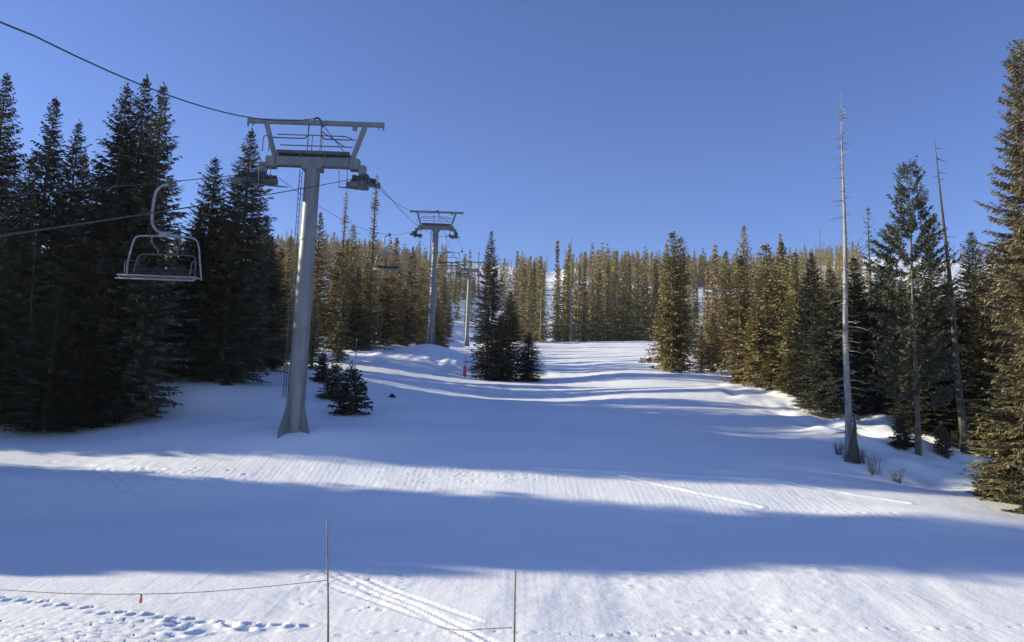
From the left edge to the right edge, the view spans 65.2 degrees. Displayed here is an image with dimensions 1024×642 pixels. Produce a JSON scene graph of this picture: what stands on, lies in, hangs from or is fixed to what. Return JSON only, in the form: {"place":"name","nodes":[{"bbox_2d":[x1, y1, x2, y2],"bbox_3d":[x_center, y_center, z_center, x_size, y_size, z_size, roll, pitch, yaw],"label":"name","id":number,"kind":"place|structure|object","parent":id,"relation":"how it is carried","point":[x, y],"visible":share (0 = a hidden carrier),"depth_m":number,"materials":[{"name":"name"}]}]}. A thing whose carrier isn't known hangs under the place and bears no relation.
{"place":"outdoors","nodes":[
{"label":"outdoors","id":0,"kind":"place"},
{"bbox_2d":[0,240,1023,641],"bbox_3d":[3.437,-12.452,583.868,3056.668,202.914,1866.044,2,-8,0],"label":"snow slope","id":1,"kind":"structure","parent":0,"point":[598,492],"depth_m":28.53,"materials":[{"name":"white snow"}]},
{"bbox_2d":[0,72,27,384],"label":"spruce tree","id":2,"kind":"object","parent":1,"relation":"on","point":[6,181],"visible":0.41,"depth_m":44.18,"materials":[{"name":"green plant"}]},
{"bbox_2d":[0,277,42,424],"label":"spruce tree","id":3,"kind":"object","parent":1,"relation":"on","point":[8,314],"visible":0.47,"depth_m":41.20,"materials":[{"name":"green plant"}]},
{"bbox_2d":[0,154,56,419],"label":"spruce tree","id":4,"kind":"object","parent":1,"relation":"on","point":[5,263],"visible":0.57,"depth_m":42.45,"materials":[{"name":"green plant"}]},
{"bbox_2d":[0,96,76,414],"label":"spruce tree","id":5,"kind":"object","parent":1,"relation":"on","point":[46,159],"visible":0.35,"depth_m":43.92,"materials":[{"name":"green plant"}]},
{"bbox_2d":[0,291,109,433],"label":"spruce tree","id":6,"kind":"object","parent":1,"relation":"on","point":[52,338],"visible":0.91,"depth_m":40.04,"materials":[{"name":"green plant"}]},
{"bbox_2d":[20,119,95,389],"bbox_3d":[-25.143,-2.960,44.721,4.945,17.383,5.180,-4,-10,37],"label":"spruce tree","id":7,"kind":"object","parent":1,"relation":"on","point":[76,152],"visible":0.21,"depth_m":45.05,"materials":[{"name":"green plant"}]},
{"bbox_2d":[21,162,133,420],"bbox_3d":[-23.172,-1.565,43.437,5.908,15.013,6.176,0,-8,17],"label":"spruce tree","id":8,"kind":"object","parent":1,"relation":"on","point":[65,286],"visible":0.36,"depth_m":42.79,"materials":[{"name":"green plant"}]},
{"bbox_2d":[22,82,164,423],"bbox_3d":[-22.047,-3.687,43.882,6.475,19.810,6.181,-4,-10,37],"label":"spruce tree","id":9,"kind":"object","parent":1,"relation":"on","point":[120,170],"visible":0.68,"depth_m":43.22,"materials":[{"name":"green plant"}]},
{"bbox_2d":[67,73,173,407],"bbox_3d":[-22.092,-4.398,45.983,6.457,20.662,6.177,0,-8,15],"label":"spruce tree","id":10,"kind":"object","parent":1,"relation":"on","point":[140,125],"visible":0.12,"depth_m":46.44,"materials":[{"name":"green plant"}]},
{"bbox_2d":[87,81,200,421],"bbox_3d":[-20.608,-3.850,45.008,6.210,20.109,6.163,-4,-10,39],"label":"spruce tree","id":11,"kind":"object","parent":1,"relation":"on","point":[135,381],"visible":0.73,"depth_m":44.29,"materials":[{"name":"green plant"}]},
{"bbox_2d":[146,238,212,377],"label":"spruce tree","id":12,"kind":"object","parent":1,"relation":"on","point":[176,341],"visible":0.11,"depth_m":54.00,"materials":[{"name":"green plant"}]},
{"bbox_2d":[157,157,252,380],"bbox_3d":[-19.851,-3.312,51.823,5.957,15.448,5.686,-4,-10,38],"label":"spruce tree","id":13,"kind":"object","parent":1,"relation":"on","point":[206,212],"visible":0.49,"depth_m":51.26,"materials":[{"name":"green plant"}]},
{"bbox_2d":[173,208,265,383],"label":"spruce tree","id":14,"kind":"object","parent":1,"relation":"on","point":[214,314],"visible":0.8,"depth_m":49.90,"materials":[{"name":"green plant"}]},
{"bbox_2d":[179,127,283,384],"bbox_3d":[-17.713,-4.177,52.045,6.738,17.542,6.445,-1,-9,21],"label":"spruce tree","id":15,"kind":"object","parent":1,"relation":"on","point":[252,225],"visible":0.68,"depth_m":51.43,"materials":[{"name":"green plant"}]},
{"bbox_2d":[242,235,292,371],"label":"spruce tree","id":16,"kind":"object","parent":1,"relation":"on","point":[274,364],"visible":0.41,"depth_m":60.51,"materials":[{"name":"green plant"}]},
{"bbox_2d":[274,248,294,364],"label":"spruce tree","id":17,"kind":"object","parent":1,"relation":"on","point":[281,255],"visible":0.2,"depth_m":73.10,"materials":[{"name":"green plant"}]},
{"bbox_2d":[277,236,309,359],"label":"spruce tree","id":18,"kind":"object","parent":1,"relation":"on","point":[290,245],"visible":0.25,"depth_m":81.33,"materials":[{"name":"green plant"}]},
{"bbox_2d":[231,117,384,437],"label":"lift tower","id":19,"kind":"structure","parent":1,"relation":"on","point":[312,165],"depth_m":38.71,"materials":[{"name":"metal"}]},
{"bbox_2d":[0,21,456,258],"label":"signal cable","id":20,"kind":"object","parent":19,"relation":"attached to","point":[13,27],"visible":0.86,"depth_m":21.21,"materials":[{"name":"metal"}]},
{"bbox_2d":[0,172,464,285],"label":"haul rope","id":21,"kind":"object","parent":19,"relation":"attached to","point":[162,182],"visible":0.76,"depth_m":26.64,"materials":[{"name":"metal"}]},
{"bbox_2d":[115,177,201,280],"bbox_3d":[-12.562,-3.309,28.970,2.840,3.870,0.838,2,-8,0],"label":"lift chair","id":22,"kind":"object","parent":21,"relation":"hanging from","point":[168,274],"visible":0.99,"depth_m":29.01,"materials":[{"name":"metal"}]},
{"bbox_2d":[0,176,482,279],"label":"haul rope","id":23,"kind":"object","parent":19,"relation":"attached to","point":[175,209],"visible":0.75,"depth_m":16.49,"materials":[{"name":"metal"}]},
{"bbox_2d":[308,300,326,369],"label":"spruce tree","id":24,"kind":"object","parent":1,"relation":"on","point":[313,345],"visible":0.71,"depth_m":69.00,"materials":[{"name":"green plant"}]},
{"bbox_2d":[309,350,330,381],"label":"spruce sapling","id":25,"kind":"object","parent":1,"relation":"on","point":[323,367],"visible":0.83,"depth_m":56.07,"materials":[{"name":"green plant"}]},
{"bbox_2d":[312,212,334,348],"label":"spruce tree","id":26,"kind":"object","parent":1,"relation":"on","point":[319,289],"visible":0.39,"depth_m":93.56,"materials":[{"name":"green plant"}]},
{"bbox_2d":[326,521,328,641],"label":"bamboo pole","id":27,"kind":"object","parent":1,"relation":"on","point":[327,589],"visible":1,"depth_m":15.97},
{"bbox_2d":[0,580,327,594],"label":"boundary cord","id":28,"kind":"object","parent":27,"relation":"attached to","point":[166,593],"visible":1,"depth_m":16.30,"materials":[{"name":"red fabric"}]},
{"bbox_2d":[316,362,348,399],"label":"spruce sapling","id":29,"kind":"object","parent":1,"relation":"on","point":[335,378],"visible":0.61,"depth_m":48.89,"materials":[{"name":"green plant"}]},
{"bbox_2d":[320,251,355,350],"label":"spruce tree","id":30,"kind":"object","parent":1,"relation":"on","point":[336,277],"visible":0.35,"depth_m":96.11,"materials":[{"name":"green plant"}]},
{"bbox_2d":[323,192,353,340],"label":"spruce tree","id":31,"kind":"object","parent":1,"relation":"on","point":[344,228],"visible":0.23,"depth_m":104.44,"materials":[{"name":"green plant"}]},
{"bbox_2d":[322,238,355,362],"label":"spruce tree","id":32,"kind":"object","parent":1,"relation":"on","point":[340,353],"visible":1,"depth_m":78.51,"materials":[{"name":"green plant"}]},
{"bbox_2d":[334,225,361,332],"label":"spruce tree","id":33,"kind":"object","parent":1,"relation":"on","point":[354,247],"visible":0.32,"depth_m":106.03,"materials":[{"name":"green plant"}]},
{"bbox_2d":[326,360,373,415],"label":"spruce sapling","id":34,"kind":"object","parent":1,"relation":"on","point":[350,407],"visible":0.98,"depth_m":44.03,"materials":[{"name":"green plant"}]},
{"bbox_2d":[337,268,375,350],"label":"spruce tree","id":35,"kind":"object","parent":1,"relation":"on","point":[358,327],"visible":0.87,"depth_m":94.86,"materials":[{"name":"green plant"}]},
{"bbox_2d":[348,262,383,350],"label":"spruce tree","id":36,"kind":"object","parent":1,"relation":"on","point":[369,296],"visible":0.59,"depth_m":98.02,"materials":[{"name":"green plant"}]},
{"bbox_2d":[348,175,393,349],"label":"spruce tree","id":37,"kind":"object","parent":1,"relation":"on","point":[373,240],"visible":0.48,"depth_m":101.99,"materials":[{"name":"green plant"}]},
{"bbox_2d":[372,277,408,344],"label":"spruce tree","id":38,"kind":"object","parent":1,"relation":"on","point":[386,316],"visible":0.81,"depth_m":106.82,"materials":[{"name":"green plant"}]},
{"bbox_2d":[380,237,408,342],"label":"spruce tree","id":39,"kind":"object","parent":1,"relation":"on","point":[395,281],"visible":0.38,"depth_m":113.65,"materials":[{"name":"green plant"}]},
{"bbox_2d":[385,288,418,345],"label":"spruce tree","id":40,"kind":"object","parent":1,"relation":"on","point":[403,339],"visible":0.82,"depth_m":110.85,"materials":[{"name":"green plant"}]},
{"bbox_2d":[396,246,423,343],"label":"spruce tree","id":41,"kind":"object","parent":1,"relation":"on","point":[410,283],"visible":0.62,"depth_m":119.58,"materials":[{"name":"green plant"}]},
{"bbox_2d":[408,268,428,344],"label":"spruce tree","id":42,"kind":"object","parent":1,"relation":"on","point":[421,302],"visible":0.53,"depth_m":127.35,"materials":[{"name":"green plant"}]},
{"bbox_2d":[420,300,450,347],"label":"spruce tree","id":43,"kind":"object","parent":1,"relation":"on","point":[437,330],"visible":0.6,"depth_m":118.81,"materials":[{"name":"green plant"}]},
{"bbox_2d":[410,210,462,344],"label":"lift tower","id":44,"kind":"structure","parent":1,"relation":"on","point":[435,228],"depth_m":100.77,"materials":[{"name":"metal"}]},
{"bbox_2d":[435,278,455,347],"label":"spruce tree","id":45,"kind":"object","parent":1,"relation":"on","point":[443,310],"visible":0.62,"depth_m":126.26,"materials":[{"name":"green plant"}]},
{"bbox_2d":[455,261,482,345],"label":"lift tower","id":46,"kind":"structure","parent":1,"relation":"on","point":[467,309],"depth_m":181.21,"materials":[{"name":"metal"}]},
{"bbox_2d":[463,231,506,379],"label":"spruce tree","id":47,"kind":"object","parent":1,"relation":"on","point":[486,326],"visible":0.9,"depth_m":79.56,"materials":[{"name":"green plant"}]},
{"bbox_2d":[481,315,523,381],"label":"spruce tree","id":48,"kind":"object","parent":1,"relation":"on","point":[500,355],"visible":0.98,"depth_m":78.03,"materials":[{"name":"green plant"}]},
{"bbox_2d":[490,291,525,379],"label":"spruce tree","id":49,"kind":"object","parent":1,"relation":"on","point":[510,314],"visible":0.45,"depth_m":80.36,"materials":[{"name":"green plant"}]},
{"bbox_2d":[506,251,521,336],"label":"spruce tree","id":50,"kind":"object","parent":1,"relation":"on","point":[515,291],"visible":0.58,"depth_m":182.95,"materials":[{"name":"green plant"}]},
{"bbox_2d":[506,332,546,380],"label":"spruce tree","id":51,"kind":"object","parent":1,"relation":"on","point":[527,365],"visible":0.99,"depth_m":78.89,"materials":[{"name":"green plant"}]},
{"bbox_2d":[518,275,537,341],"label":"spruce tree","id":52,"kind":"object","parent":1,"relation":"on","point":[527,328],"visible":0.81,"depth_m":180.96,"materials":[{"name":"green plant"}]},
{"bbox_2d":[530,255,550,341],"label":"spruce tree","id":53,"kind":"object","parent":1,"relation":"on","point":[540,286],"visible":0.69,"depth_m":191.87,"materials":[{"name":"green plant"}]},
{"bbox_2d":[535,287,548,341],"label":"spruce tree","id":54,"kind":"object","parent":1,"relation":"on","point":[542,321],"visible":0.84,"depth_m":188.16,"materials":[{"name":"green plant"}]},
{"bbox_2d":[544,239,564,341],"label":"spruce tree","id":55,"kind":"object","parent":1,"relation":"on","point":[557,261],"visible":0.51,"depth_m":195.02,"materials":[{"name":"green plant"}]},
{"bbox_2d":[548,268,565,341],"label":"spruce tree","id":56,"kind":"object","parent":1,"relation":"on","point":[557,308],"visible":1,"depth_m":188.65,"materials":[{"name":"green plant"}]},
{"bbox_2d":[546,253,582,341],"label":"spruce tree","id":57,"kind":"object","parent":1,"relation":"on","point":[567,326],"visible":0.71,"depth_m":191.97,"materials":[{"name":"green plant"}]},
{"bbox_2d":[558,244,580,341],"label":"spruce tree","id":58,"kind":"object","parent":1,"relation":"on","point":[569,252],"visible":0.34,"depth_m":196.49,"materials":[{"name":"green plant"}]},
{"bbox_2d":[576,250,591,341],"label":"spruce tree","id":59,"kind":"object","parent":1,"relation":"on","point":[583,327],"visible":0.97,"depth_m":191.75,"materials":[{"name":"green plant"}]},
{"bbox_2d":[580,268,612,341],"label":"spruce tree","id":60,"kind":"object","parent":1,"relation":"on","point":[597,334],"visible":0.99,"depth_m":189.92,"materials":[{"name":"green plant"}]},
{"bbox_2d":[597,259,613,340],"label":"spruce tree","id":61,"kind":"object","parent":1,"relation":"on","point":[607,290],"visible":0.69,"depth_m":193.40,"materials":[{"name":"green plant"}]},
{"bbox_2d":[605,251,623,340],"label":"spruce tree","id":62,"kind":"object","parent":1,"relation":"on","point":[613,334],"visible":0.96,"depth_m":190.48,"materials":[{"name":"green plant"}]},
{"bbox_2d":[616,254,634,340],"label":"spruce tree","id":63,"kind":"object","parent":1,"relation":"on","point":[623,274],"visible":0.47,"depth_m":194.96,"materials":[{"name":"green plant"}]},
{"bbox_2d":[616,260,638,340],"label":"spruce tree","id":64,"kind":"object","parent":1,"relation":"on","point":[627,331],"visible":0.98,"depth_m":190.18,"materials":[{"name":"green plant"}]},
{"bbox_2d":[245,228,1023,355],"bbox_3d":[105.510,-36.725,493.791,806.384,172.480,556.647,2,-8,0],"label":"distant forest","id":65,"kind":"object","parent":1,"relation":"on","point":[699,273],"visible":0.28,"depth_m":449.43,"materials":[{"name":"green plant"}]},
{"bbox_2d":[629,260,657,340],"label":"spruce tree","id":66,"kind":"object","parent":1,"relation":"on","point":[642,319],"visible":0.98,"depth_m":188.89,"materials":[{"name":"green plant"}]},
{"bbox_2d":[646,259,659,340],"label":"spruce tree","id":67,"kind":"object","parent":1,"relation":"on","point":[654,305],"visible":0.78,"depth_m":191.18,"materials":[{"name":"green plant"}]},
{"bbox_2d":[644,245,682,371],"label":"spruce tree","id":68,"kind":"object","parent":1,"relation":"on","point":[658,331],"visible":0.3,"depth_m":84.97,"materials":[{"name":"green plant"}]},
{"bbox_2d":[648,231,696,372],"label":"spruce tree","id":69,"kind":"object","parent":1,"relation":"on","point":[672,359],"visible":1,"depth_m":81.79,"materials":[{"name":"green plant"}]},
{"bbox_2d":[658,236,703,372],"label":"spruce tree","id":70,"kind":"object","parent":1,"relation":"on","point":[681,241],"visible":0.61,"depth_m":82.73,"materials":[{"name":"green plant"}]},
{"bbox_2d":[691,326,713,372],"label":"spruce tree","id":71,"kind":"object","parent":1,"relation":"on","point":[699,358],"visible":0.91,"depth_m":86.33,"materials":[{"name":"green plant"}]},
{"bbox_2d":[695,260,715,360],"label":"spruce tree","id":72,"kind":"object","parent":1,"relation":"on","point":[707,288],"visible":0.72,"depth_m":101.87,"materials":[{"name":"green plant"}]},
{"bbox_2d":[699,245,724,360],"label":"spruce tree","id":73,"kind":"object","parent":1,"relation":"on","point":[715,261],"visible":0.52,"depth_m":105.44,"materials":[{"name":"green plant"}]},
{"bbox_2d":[702,313,728,372],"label":"spruce tree","id":74,"kind":"object","parent":1,"relation":"on","point":[713,351],"visible":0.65,"depth_m":88.40,"materials":[{"name":"green plant"}]},
{"bbox_2d":[705,279,738,369],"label":"spruce tree","id":75,"kind":"object","parent":1,"relation":"on","point":[722,287],"visible":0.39,"depth_m":92.94,"materials":[{"name":"green plant"}]},
{"bbox_2d":[712,250,736,350],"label":"spruce tree","id":76,"kind":"object","parent":1,"relation":"on","point":[726,270],"visible":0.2,"depth_m":118.79,"materials":[{"name":"green plant"}]},
{"bbox_2d":[711,255,768,383],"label":"spruce tree","id":77,"kind":"object","parent":1,"relation":"on","point":[739,322],"visible":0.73,"depth_m":70.66,"materials":[{"name":"green plant"}]},
{"bbox_2d":[731,224,755,362],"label":"spruce tree","id":78,"kind":"object","parent":1,"relation":"on","point":[743,251],"visible":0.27,"depth_m":96.88,"materials":[{"name":"green plant"}]},
{"bbox_2d":[723,278,782,387],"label":"spruce tree","id":79,"kind":"object","parent":1,"relation":"on","point":[751,375],"visible":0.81,"depth_m":66.38,"materials":[{"name":"green plant"}]},
{"bbox_2d":[737,243,790,384],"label":"spruce tree","id":80,"kind":"object","parent":1,"relation":"on","point":[766,276],"visible":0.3,"depth_m":73.21,"materials":[{"name":"green plant"}]},
{"bbox_2d":[753,347,784,389],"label":"spruce tree","id":81,"kind":"object","parent":1,"relation":"on","point":[770,375],"visible":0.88,"depth_m":62.10,"materials":[{"name":"green plant"}]},
{"bbox_2d":[743,241,799,384],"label":"spruce tree","id":82,"kind":"object","parent":1,"relation":"on","point":[781,280],"visible":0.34,"depth_m":66.96,"materials":[{"name":"green plant"}]},
{"bbox_2d":[764,353,803,392],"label":"spruce tree","id":83,"kind":"object","parent":1,"relation":"on","point":[787,377],"visible":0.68,"depth_m":60.09,"materials":[{"name":"green plant"}]},
{"bbox_2d":[762,251,813,391],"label":"spruce tree","id":84,"kind":"object","parent":1,"relation":"on","point":[792,290],"visible":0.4,"depth_m":62.71,"materials":[{"name":"green plant"}]},
{"bbox_2d":[779,251,842,407],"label":"spruce tree","id":85,"kind":"object","parent":1,"relation":"on","point":[806,312],"visible":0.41,"depth_m":56.42,"materials":[{"name":"green plant"}]},
{"bbox_2d":[793,267,873,418],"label":"spruce tree","id":86,"kind":"object","parent":1,"relation":"on","point":[828,399],"visible":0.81,"depth_m":49.95,"materials":[{"name":"green plant"}]},
{"bbox_2d":[824,94,872,458],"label":"dead tree","id":87,"kind":"object","parent":1,"relation":"on","point":[847,400],"visible":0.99,"depth_m":38.33,"materials":[{"name":"grey wood"}]},
{"bbox_2d":[839,414,874,462],"bbox_3d":[15.896,5.537,37.398,1.265,2.378,1.666,9,-11,-42],"label":"tree stump","id":88,"kind":"object","parent":1,"relation":"on","point":[850,455],"visible":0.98,"depth_m":37.00,"materials":[{"name":"grey wood"}]},
{"bbox_2d":[819,256,897,415],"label":"spruce tree","id":89,"kind":"object","parent":1,"relation":"on","point":[856,288],"visible":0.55,"depth_m":49.84,"materials":[{"name":"green plant"}]},
{"bbox_2d":[855,207,882,362],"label":"spruce tree","id":90,"kind":"object","parent":1,"relation":"on","point":[869,276],"visible":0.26,"depth_m":63.44,"materials":[{"name":"green plant"}]},
{"bbox_2d":[842,268,910,414],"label":"spruce tree","id":91,"kind":"object","parent":1,"relation":"on","point":[879,309],"visible":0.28,"depth_m":49.89,"materials":[{"name":"green plant"}]},
{"bbox_2d":[887,409,914,449],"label":"spruce sapling","id":92,"kind":"object","parent":1,"relation":"on","point":[900,433],"visible":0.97,"depth_m":40.49,"materials":[{"name":"green plant"}]},
{"bbox_2d":[860,155,969,455],"bbox_3d":[20.270,-0.645,40.696,5.356,15.835,4.924,3,-8,-4],"label":"pine tree","id":93,"kind":"object","parent":1,"relation":"on","point":[890,274],"visible":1,"depth_m":40.22,"materials":[{"name":"green plant"}]},
{"bbox_2d":[881,301,968,435],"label":"spruce tree","id":94,"kind":"object","parent":1,"relation":"on","point":[932,419],"visible":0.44,"depth_m":43.68,"materials":[{"name":"green plant"}]},
{"bbox_2d":[886,259,980,433],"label":"spruce tree","id":95,"kind":"object","parent":1,"relation":"on","point":[940,327],"visible":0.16,"depth_m":46.03,"materials":[{"name":"green plant"}]},
{"bbox_2d":[932,421,953,458],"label":"spruce sapling","id":96,"kind":"object","parent":1,"relation":"on","point":[943,450],"visible":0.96,"depth_m":40.24,"materials":[{"name":"green plant"}]},
{"bbox_2d":[928,299,984,430],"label":"spruce tree","id":97,"kind":"object","parent":1,"relation":"on","point":[959,316],"visible":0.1,"depth_m":45.97,"materials":[{"name":"green plant"}]},
{"bbox_2d":[933,138,984,453],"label":"dead tree","id":98,"kind":"object","parent":1,"relation":"on","point":[964,433],"visible":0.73,"depth_m":41.02,"materials":[{"name":"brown wood"}]},
{"bbox_2d":[944,230,1014,383],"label":"spruce tree","id":99,"kind":"object","parent":1,"relation":"on","point":[968,266],"visible":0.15,"depth_m":50.82,"materials":[{"name":"green plant"}]},
{"bbox_2d":[941,300,1023,452],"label":"spruce tree","id":100,"kind":"object","parent":1,"relation":"on","point":[977,396],"visible":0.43,"depth_m":42.09,"materials":[{"name":"green plant"}]},
{"bbox_2d":[949,252,1023,440],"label":"spruce tree","id":101,"kind":"object","parent":1,"relation":"on","point":[988,289],"visible":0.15,"depth_m":44.70,"materials":[{"name":"green plant"}]},
{"bbox_2d":[952,370,1023,503],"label":"spruce tree","id":102,"kind":"object","parent":1,"relation":"on","point":[1008,471],"visible":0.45,"depth_m":32.70,"materials":[{"name":"green plant"}]},
{"bbox_2d":[963,36,1023,513],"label":"spruce tree","id":103,"kind":"object","parent":1,"relation":"on","point":[1016,173],"visible":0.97,"depth_m":32.34,"materials":[{"name":"green plant"}]},
{"bbox_2d":[0,0,1023,271],"label":"sky","id":104,"kind":"structure","parent":0,"point":[624,125],"materials":[{"name":"blue"}]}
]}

